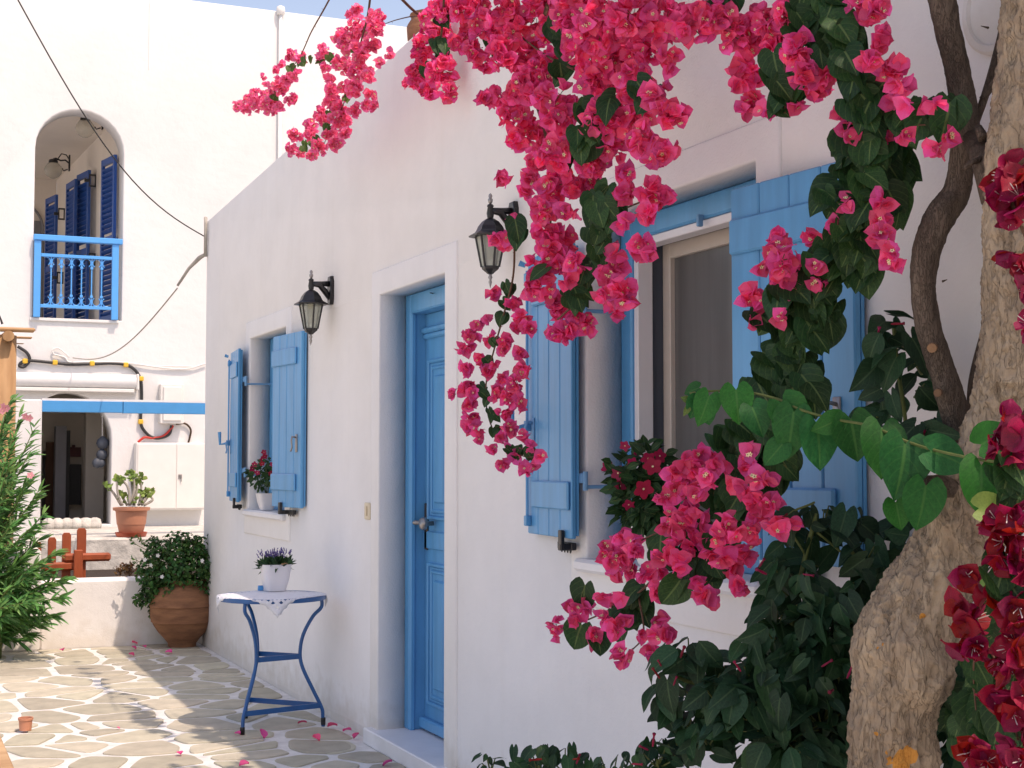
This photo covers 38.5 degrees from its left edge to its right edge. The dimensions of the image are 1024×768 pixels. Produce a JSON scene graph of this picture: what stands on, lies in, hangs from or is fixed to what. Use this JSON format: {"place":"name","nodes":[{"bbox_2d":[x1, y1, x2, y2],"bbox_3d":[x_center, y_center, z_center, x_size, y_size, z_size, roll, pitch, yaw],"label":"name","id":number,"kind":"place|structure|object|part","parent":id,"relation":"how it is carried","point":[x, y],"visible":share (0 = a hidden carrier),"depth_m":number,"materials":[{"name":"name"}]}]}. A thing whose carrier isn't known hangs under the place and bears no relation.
{"place":"outdoors","nodes":[
{"label":"outdoors","id":0,"kind":"place"},
{"bbox_2d":[0,643,405,767],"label":"courtyard paving","id":1,"kind":"structure","parent":0,"point":[158,705],"depth_m":8.33,"materials":[{"name":"beige stone"}]},
{"bbox_2d":[0,736,13,767],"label":"terracotta pot","id":2,"kind":"object","parent":1,"relation":"on","point":[5,761],"depth_m":5.81,"materials":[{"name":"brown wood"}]},
{"bbox_2d":[18,716,32,730],"bbox_3d":[-2.623,1.833,7.904,0.080,0.068,0.080,1,-3,-23],"label":"flower pot","id":3,"kind":"object","parent":1,"relation":"on","point":[25,723],"visible":1,"depth_m":7.88,"materials":[{"name":"orange ceramic"}]},
{"bbox_2d":[0,393,78,658],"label":"oleander","id":4,"kind":"object","parent":1,"relation":"on","point":[18,608],"visible":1,"depth_m":10.72,"materials":[{"name":"green plant"}]},
{"bbox_2d":[149,577,208,647],"bbox_3d":[-2.603,1.808,11.575,0.516,0.530,0.516,1,-3,-23],"label":"terracotta urn","id":5,"kind":"object","parent":1,"relation":"on","point":[179,617],"visible":0.75,"depth_m":11.38,"materials":[{"name":"ceramic"}]},
{"bbox_2d":[129,531,210,618],"bbox_3d":[-2.632,1.502,11.498,0.725,0.706,0.453,0,-3,-4],"label":"potted shrub","id":6,"kind":"object","parent":5,"relation":"in","point":[155,576],"visible":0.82,"depth_m":11.44,"materials":[{"name":"green plant"}]},
{"bbox_2d":[239,760,248,765],"bbox_3d":[-1.272,1.802,6.959,0.050,0.017,0.040,-4,21,-29],"label":"fallen bract","id":7,"kind":"object","parent":1,"relation":"on","point":[243,762],"visible":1,"depth_m":6.96,"materials":[{"name":"pink plant"}]},
{"bbox_2d":[260,729,267,738],"bbox_3d":[-1.305,1.829,7.675,0.048,0.021,0.060,16,30,-49],"label":"fallen bract","id":8,"kind":"object","parent":1,"relation":"on","point":[264,733],"visible":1,"depth_m":7.68,"materials":[{"name":"pink plant"}]},
{"bbox_2d":[218,590,325,734],"bbox_3d":[-1.325,1.525,8.072,0.594,0.724,0.595,1,-3,-23],"label":"bistro table","id":9,"kind":"object","parent":1,"relation":"on","point":[281,656],"visible":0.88,"depth_m":8.02,"materials":[{"name":"blue metal"}]},
{"bbox_2d":[216,590,327,617],"bbox_3d":[-1.331,1.210,8.073,0.552,0.098,0.552,-2,-4,29],"label":"lace cloth","id":10,"kind":"object","parent":9,"relation":"on","point":[264,596],"visible":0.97,"depth_m":7.97,"materials":[{"name":"white fabric"}]},
{"bbox_2d":[258,585,263,590],"bbox_3d":[-1.428,1.159,8.329,0.032,0.028,0.032,1,-3,-23],"label":"blue candle","id":11,"kind":"object","parent":10,"relation":"on","point":[260,588],"visible":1,"depth_m":8.32,"materials":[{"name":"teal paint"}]},
{"bbox_2d":[253,547,296,591],"bbox_3d":[-1.347,1.047,8.307,0.269,0.247,0.244,1,-3,-23],"label":"lavender pot","id":12,"kind":"object","parent":10,"relation":"on","point":[274,567],"visible":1,"depth_m":8.25,"materials":[{"name":"white ceramic"}]},
{"bbox_2d":[312,733,320,740],"bbox_3d":[-1.015,1.837,7.622,0.044,0.019,0.055,-15,33,-39],"label":"fallen bract","id":13,"kind":"object","parent":1,"relation":"on","point":[317,736],"visible":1,"depth_m":7.63,"materials":[{"name":"pink plant"}]},
{"bbox_2d":[327,722,336,726],"bbox_3d":[-0.978,1.855,7.978,0.060,0.021,0.048,-9,-23,16],"label":"fallen bract","id":14,"kind":"object","parent":1,"relation":"on","point":[330,724],"visible":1,"depth_m":7.97,"materials":[{"name":"pink plant"}]},
{"bbox_2d":[471,732,701,767],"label":"bush","id":15,"kind":"object","parent":1,"relation":"on","point":[647,751],"visible":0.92,"depth_m":4.10,"materials":[{"name":"green plant"}]},
{"bbox_2d":[0,0,407,526],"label":"house","id":16,"kind":"structure","parent":0,"point":[100,251],"depth_m":17.23,"materials":[{"name":"white paint"}]},
{"bbox_2d":[32,208,43,317],"bbox_3d":[-7.026,-1.616,21.338,0.397,2.039,0.045,1,-3,-23],"label":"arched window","id":17,"kind":"structure","parent":16,"relation":"in","point":[38,225],"depth_m":21.40,"materials":[{"name":"blue paint"}]},
{"bbox_2d":[41,451,45,519],"bbox_3d":[-5.999,1.334,18.888,0.107,0.930,0.050,1,-3,-23],"label":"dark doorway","id":18,"kind":"structure","parent":16,"relation":"in","point":[44,452],"depth_m":18.86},
{"bbox_2d":[45,442,53,518],"bbox_3d":[-5.911,1.260,18.723,0.096,1.034,0.050,1,-3,-23],"label":"brown door","id":19,"kind":"structure","parent":16,"relation":"in","point":[49,465],"depth_m":18.70,"materials":[{"name":"brown wood"}]},
{"bbox_2d":[44,153,69,178],"bbox_3d":[-5.921,-2.840,19.056,0.316,0.339,0.228,0,-3,2],"label":"globe lamp","id":20,"kind":"object","parent":16,"relation":"attached to","point":[54,161],"visible":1,"depth_m":19.03,"materials":[{"name":"white glass"}]},
{"bbox_2d":[52,347,69,356],"bbox_3d":[-5.122,-0.357,16.638,0.202,0.115,0.015,1,-3,-23],"label":"thin cable","id":21,"kind":"object","parent":16,"relation":"attached to","point":[61,350],"visible":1,"depth_m":16.63,"materials":[{"name":"white plastic"}]},
{"bbox_2d":[69,464,80,504],"bbox_3d":[-5.626,1.293,18.855,0.158,0.518,0.030,1,-3,-23],"label":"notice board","id":22,"kind":"object","parent":16,"relation":"attached to","point":[75,487],"visible":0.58,"depth_m":18.84,"materials":[{"name":"black"}]},
{"bbox_2d":[70,445,80,456],"bbox_3d":[-5.627,0.862,18.878,0.140,0.155,0.030,1,-3,-23],"label":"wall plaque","id":23,"kind":"object","parent":16,"relation":"attached to","point":[75,451],"depth_m":18.86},
{"bbox_2d":[16,372,138,393],"bbox_3d":[-4.937,-0.011,16.638,1.359,0.230,0.170,1,-3,-23],"label":"awning","id":24,"kind":"object","parent":16,"relation":"attached to","point":[36,382],"visible":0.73,"depth_m":16.58,"materials":[{"name":"white plastic"}]},
{"bbox_2d":[75,117,102,137],"bbox_3d":[-5.090,-3.133,17.630,0.316,0.339,0.228,0,-3,2],"label":"globe lamp","id":25,"kind":"object","parent":16,"relation":"attached to","point":[85,127],"visible":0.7,"depth_m":17.60,"materials":[{"name":"white glass"}]},
{"bbox_2d":[17,345,173,442],"bbox_3d":[-4.752,0.126,16.772,1.761,1.094,0.053,1,-3,-23],"label":"power cable","id":26,"kind":"object","parent":16,"relation":"attached to","point":[26,362],"visible":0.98,"depth_m":16.84,"materials":[{"name":"black rubber"}]},
{"bbox_2d":[92,416,108,467],"bbox_3d":[-4.765,0.644,16.987,0.194,0.661,0.150,1,-3,-23],"label":"glass float string","id":27,"kind":"object","parent":16,"relation":"hanging from","point":[102,444],"visible":1,"depth_m":16.94,"materials":[{"name":"grey glass"}]},
{"bbox_2d":[73,288,177,359],"bbox_3d":[-3.858,-0.478,14.296,0.013,0.354,5.291,1,-3,-25],"label":"overhead wire","id":28,"kind":"object","parent":16,"relation":"attached to","point":[136,334],"visible":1,"depth_m":13.35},
{"bbox_2d":[53,354,205,369],"bbox_3d":[-4.402,-0.253,16.940,1.734,0.153,0.019,1,-3,-23],"label":"thin cable","id":29,"kind":"object","parent":16,"relation":"attached to","point":[130,363],"visible":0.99,"depth_m":16.95,"materials":[{"name":"plastic"}]},
{"bbox_2d":[130,364,193,366],"bbox_3d":[-4.104,-0.217,17.066,0.788,0.040,0.015,1,-3,-23],"label":"thin cable","id":30,"kind":"object","parent":16,"relation":"attached to","point":[164,366],"visible":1,"depth_m":17.10,"materials":[{"name":"plastic"}]},
{"bbox_2d":[133,443,204,509],"bbox_3d":[-3.968,1.070,16.986,0.792,0.776,0.193,1,-3,-23],"label":"meter cabinet","id":31,"kind":"object","parent":16,"relation":"attached to","point":[173,473],"visible":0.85,"depth_m":16.93,"materials":[{"name":"white plastic"}]},
{"bbox_3d":[-4.086,1.063,16.860,0.436,0.736,0.008,1,-3,-23],"label":"door","id":32,"kind":"part","parent":31,"relation":"part of","materials":[{"name":"white plastic"}]},
{"bbox_3d":[-3.732,1.072,17.011,0.318,0.736,0.008,1,-3,-23],"label":"door","id":33,"kind":"part","parent":31,"relation":"part of","materials":[{"name":"white plastic"}]},
{"bbox_2d":[158,384,183,423],"bbox_3d":[-3.964,0.232,17.055,0.272,0.458,0.152,1,-3,-23],"label":"junction box","id":34,"kind":"object","parent":16,"relation":"attached to","point":[171,391],"visible":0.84,"depth_m":16.99,"materials":[{"name":"white plastic"}]},
{"bbox_2d":[176,422,191,442],"bbox_3d":[-3.837,0.568,17.138,0.188,0.240,0.023,1,-3,-23],"label":"box cable","id":35,"kind":"object","parent":34,"relation":"attached to","point":[186,424],"visible":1,"depth_m":17.15,"materials":[{"name":"grey plastic"}]},
{"bbox_2d":[276,5,284,157],"bbox_3d":[-2.816,-1.609,17.689,0.110,6.017,0.110,1,-3,-23],"label":"vent pipe","id":36,"kind":"object","parent":16,"relation":"attached to","point":[280,10],"visible":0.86,"depth_m":17.80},
{"bbox_2d":[191,0,432,26],"label":"sky","id":37,"kind":"structure","parent":0,"point":[394,9],"materials":[{"name":"blue"}]},
{"bbox_2d":[641,637,744,765],"bbox_3d":[0.468,0.786,3.630,0.295,0.319,0.334,-1,-3,11],"label":"four clock bush","id":38,"kind":"object","parent":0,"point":[699,663],"visible":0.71,"depth_m":3.57,"materials":[{"name":"green plant"}]},
{"bbox_2d":[936,663,1001,767],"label":"shade bush","id":39,"kind":"object","parent":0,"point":[948,760],"visible":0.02,"depth_m":3.36,"materials":[{"name":"green plant"}]},
{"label":"ground","id":40,"kind":"structure","parent":0,"visible":0},
{"bbox_2d":[2,544,40,651],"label":"garden pillar","id":41,"kind":"structure","parent":40,"relation":"on","point":[35,647],"depth_m":11.24,"materials":[{"name":"white paint"}]},
{"bbox_2d":[0,316,35,546],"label":"wooden pergola","id":42,"kind":"object","parent":41,"relation":"on","point":[8,345],"visible":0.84,"depth_m":11.33,"materials":[{"name":"brown wood"}]},
{"bbox_2d":[13,519,203,570],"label":"terrace","id":43,"kind":"structure","parent":40,"relation":"on","point":[120,550],"depth_m":14.37,"materials":[{"name":"white paint"}]},
{"bbox_2d":[13,399,41,538],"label":"garden wall","id":44,"kind":"structure","parent":43,"relation":"on","point":[33,407],"depth_m":14.16,"materials":[{"name":"white paint"}]},
{"bbox_2d":[41,398,204,413],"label":"blue beam","id":45,"kind":"structure","parent":44,"relation":"attached to","point":[123,406],"depth_m":14.56,"materials":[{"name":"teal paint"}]},
{"bbox_2d":[41,517,101,528],"bbox_3d":[-4.891,1.547,16.287,0.651,0.120,0.164,1,-3,-23],"label":"stone edging","id":46,"kind":"object","parent":43,"relation":"on","point":[77,523],"visible":0.97,"depth_m":16.23,"materials":[{"name":"white stone"}]},
{"bbox_2d":[112,507,149,536],"bbox_3d":[-3.774,1.367,14.528,0.364,0.291,0.364,1,-3,-23],"label":"plant pot","id":47,"kind":"object","parent":43,"relation":"on","point":[130,521],"visible":0.96,"depth_m":14.41,"materials":[{"name":"orange ceramic"}]},
{"bbox_2d":[102,468,154,505],"bbox_3d":[-3.792,1.027,14.536,0.519,0.381,0.222,1,-3,-23],"label":"jade plant","id":48,"kind":"object","parent":47,"relation":"on","point":[146,493],"visible":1,"depth_m":14.54,"materials":[{"name":"green plant"}]},
{"bbox_2d":[42,568,194,578],"bbox_3d":[-3.487,1.950,13.081,1.676,0.413,2.541,1,-3,-23],"label":"planting bed","id":49,"kind":"object","parent":40,"relation":"on","point":[100,573],"depth_m":13.76,"materials":[{"name":"soil"}]},
{"bbox_2d":[38,528,110,578],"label":"picket gate","id":50,"kind":"structure","parent":49,"relation":"on","point":[77,559],"depth_m":12.49,"materials":[{"name":"orange wood"}]},
{"bbox_2d":[114,560,136,576],"bbox_3d":[-3.140,1.513,11.917,0.200,0.161,0.192,-1,-3,10],"label":"dry plant","id":51,"kind":"object","parent":49,"relation":"on","point":[128,568],"visible":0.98,"depth_m":11.91,"materials":[{"name":"brown plant"}]},
{"bbox_2d":[39,576,202,649],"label":"wall","id":52,"kind":"structure","parent":40,"relation":"on","point":[102,611],"depth_m":11.57,"materials":[{"name":"white paint"}]},
{"bbox_2d":[202,0,1023,767],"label":"white house","id":53,"kind":"structure","parent":40,"relation":"on","point":[450,570],"depth_m":6.51,"materials":[{"name":"paint"}]},
{"bbox_2d":[17,0,203,236],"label":"overhead wire","id":54,"kind":"object","parent":53,"relation":"attached to","point":[92,126],"visible":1,"depth_m":9.98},
{"bbox_2d":[177,217,207,285],"bbox_3d":[-2.578,-1.070,11.874,0.313,0.549,0.069,-2,-4,30],"label":"cable bundle","id":55,"kind":"object","parent":53,"relation":"attached to","point":[197,260],"visible":1,"depth_m":11.82,"materials":[{"name":"white plastic"}]},
{"bbox_2d":[243,450,274,509],"bbox_3d":[-1.673,0.647,9.900,0.221,0.410,0.468,1,-3,-23],"label":"vinca pot","id":56,"kind":"object","parent":53,"relation":"on","point":[264,501],"visible":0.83,"depth_m":9.89,"materials":[{"name":"white ceramic"}]},
{"bbox_2d":[242,339,285,520],"bbox_3d":[-1.527,0.278,9.896,0.341,1.249,1.096,1,-3,-23],"label":"window","id":57,"kind":"structure","parent":53,"relation":"in","point":[273,514],"depth_m":10.24,"materials":[{"name":"white stone"}]},
{"bbox_2d":[294,270,333,344],"bbox_3d":[-1.137,-0.438,8.436,0.216,0.440,0.202,1,-3,-23],"label":"wall lantern","id":58,"kind":"object","parent":53,"relation":"attached to","point":[310,303],"depth_m":8.41,"materials":[{"name":"black metal"}]},
{"bbox_2d":[364,502,370,519],"bbox_3d":[-0.769,0.673,7.762,0.022,0.090,0.080,1,-3,-23],"label":"light switch","id":59,"kind":"object","parent":53,"relation":"attached to","point":[367,511],"visible":1,"depth_m":7.74,"materials":[{"name":"beige plastic"}]},
{"bbox_2d":[407,9,426,40],"bbox_3d":[-0.402,-1.791,7.468,0.270,0.185,0.270,1,-3,-23],"label":"clay pot","id":60,"kind":"object","parent":53,"relation":"on","point":[413,26],"visible":0.12,"depth_m":7.38,"materials":[{"name":"ceramic"}]},
{"bbox_2d":[412,310,444,738],"bbox_3d":[-0.322,0.684,7.247,0.126,2.130,0.888,1,-3,-23],"label":"door","id":61,"kind":"structure","parent":53,"relation":"in","point":[432,523],"depth_m":7.45,"materials":[{"name":"blue wood"}]},
{"bbox_2d":[469,193,518,287],"bbox_3d":[-0.071,-0.584,5.983,0.193,0.392,0.180,1,-3,-23],"label":"wall lantern","id":62,"kind":"object","parent":53,"relation":"attached to","point":[490,258],"depth_m":5.96,"materials":[{"name":"black metal"}]},
{"bbox_2d":[401,0,744,345],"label":"bougainvillea","id":63,"kind":"object","parent":53,"relation":"attached to","point":[618,43],"visible":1,"depth_m":4.42,"materials":[{"name":"pink plant"}]},
{"bbox_2d":[232,0,423,161],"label":"bougainvillea","id":64,"kind":"object","parent":63,"relation":"attached to","point":[346,39],"visible":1,"depth_m":7.29,"materials":[{"name":"pink plant"}]},
{"bbox_2d":[447,248,548,476],"bbox_3d":[-0.057,-0.077,5.294,0.094,0.826,0.869,1,-3,-23],"label":"bougainvillea","id":65,"kind":"object","parent":63,"relation":"hanging from","point":[471,391],"visible":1,"depth_m":5.23,"materials":[{"name":"pink plant"}]},
{"bbox_2d":[574,179,759,598],"bbox_3d":[0.620,0.011,4.895,0.341,1.294,1.231,1,-3,-23],"label":"window","id":66,"kind":"structure","parent":53,"relation":"in","point":[679,334],"depth_m":5.29,"materials":[{"name":"blue wood"}]},
{"bbox_2d":[599,435,687,564],"bbox_3d":[0.451,0.385,4.834,0.326,0.440,0.384,1,-3,-23],"label":"vinca pot","id":67,"kind":"object","parent":66,"relation":"on","point":[641,511],"visible":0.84,"depth_m":4.78,"materials":[{"name":"white ceramic"}]},
{"bbox_2d":[962,0,1000,55],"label":"wall plate","id":68,"kind":"object","parent":53,"relation":"attached to","point":[977,15],"depth_m":3.46,"materials":[{"name":"white ceramic"}]},
{"bbox_2d":[681,502,912,767],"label":"four clock bush","id":69,"kind":"object","parent":40,"relation":"on","point":[786,704],"visible":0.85,"depth_m":3.46,"materials":[{"name":"green plant"}]},
{"bbox_2d":[846,0,1023,767],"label":"pale tree","id":70,"kind":"object","parent":40,"relation":"on","point":[903,666],"visible":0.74,"depth_m":3.01,"materials":[{"name":"beige plant"}]},
{"bbox_2d":[680,381,999,586],"bbox_3d":[0.724,0.203,3.030,0.208,0.449,0.843,3,-4,-39],"label":"heart leaf vine","id":71,"kind":"object","parent":70,"relation":"attached to","point":[900,465],"visible":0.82,"depth_m":3.04,"materials":[{"name":"green plant"}]},
{"bbox_2d":[910,0,998,442],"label":"twisted vine trunk","id":72,"kind":"object","parent":70,"relation":"attached to","point":[945,208],"visible":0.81,"depth_m":3.24,"materials":[{"name":"brown plant"}]},
{"bbox_2d":[696,0,972,495],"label":"bougainvillea","id":73,"kind":"object","parent":72,"relation":"attached to","point":[876,135],"visible":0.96,"depth_m":3.44,"materials":[{"name":"green plant"}]},
{"bbox_2d":[545,441,803,670],"bbox_3d":[0.399,0.484,4.085,0.261,0.641,1.405,1,-3,-23],"label":"bougainvillea","id":74,"kind":"object","parent":73,"relation":"attached to","point":[705,558],"visible":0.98,"depth_m":3.85,"materials":[{"name":"pink plant"}]},
{"bbox_2d":[849,310,959,440],"bbox_3d":[0.917,0.106,3.374,0.266,0.568,0.335,-1,-3,22],"label":"leafy shoot","id":75,"kind":"object","parent":72,"relation":"attached to","point":[883,364],"visible":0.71,"depth_m":3.35,"materials":[{"name":"green plant"}]},
{"bbox_2d":[937,148,1023,767],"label":"bougainvillea","id":76,"kind":"object","parent":70,"relation":"attached to","point":[980,719],"visible":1,"depth_m":2.48,"materials":[{"name":"red plant"}]}
]}

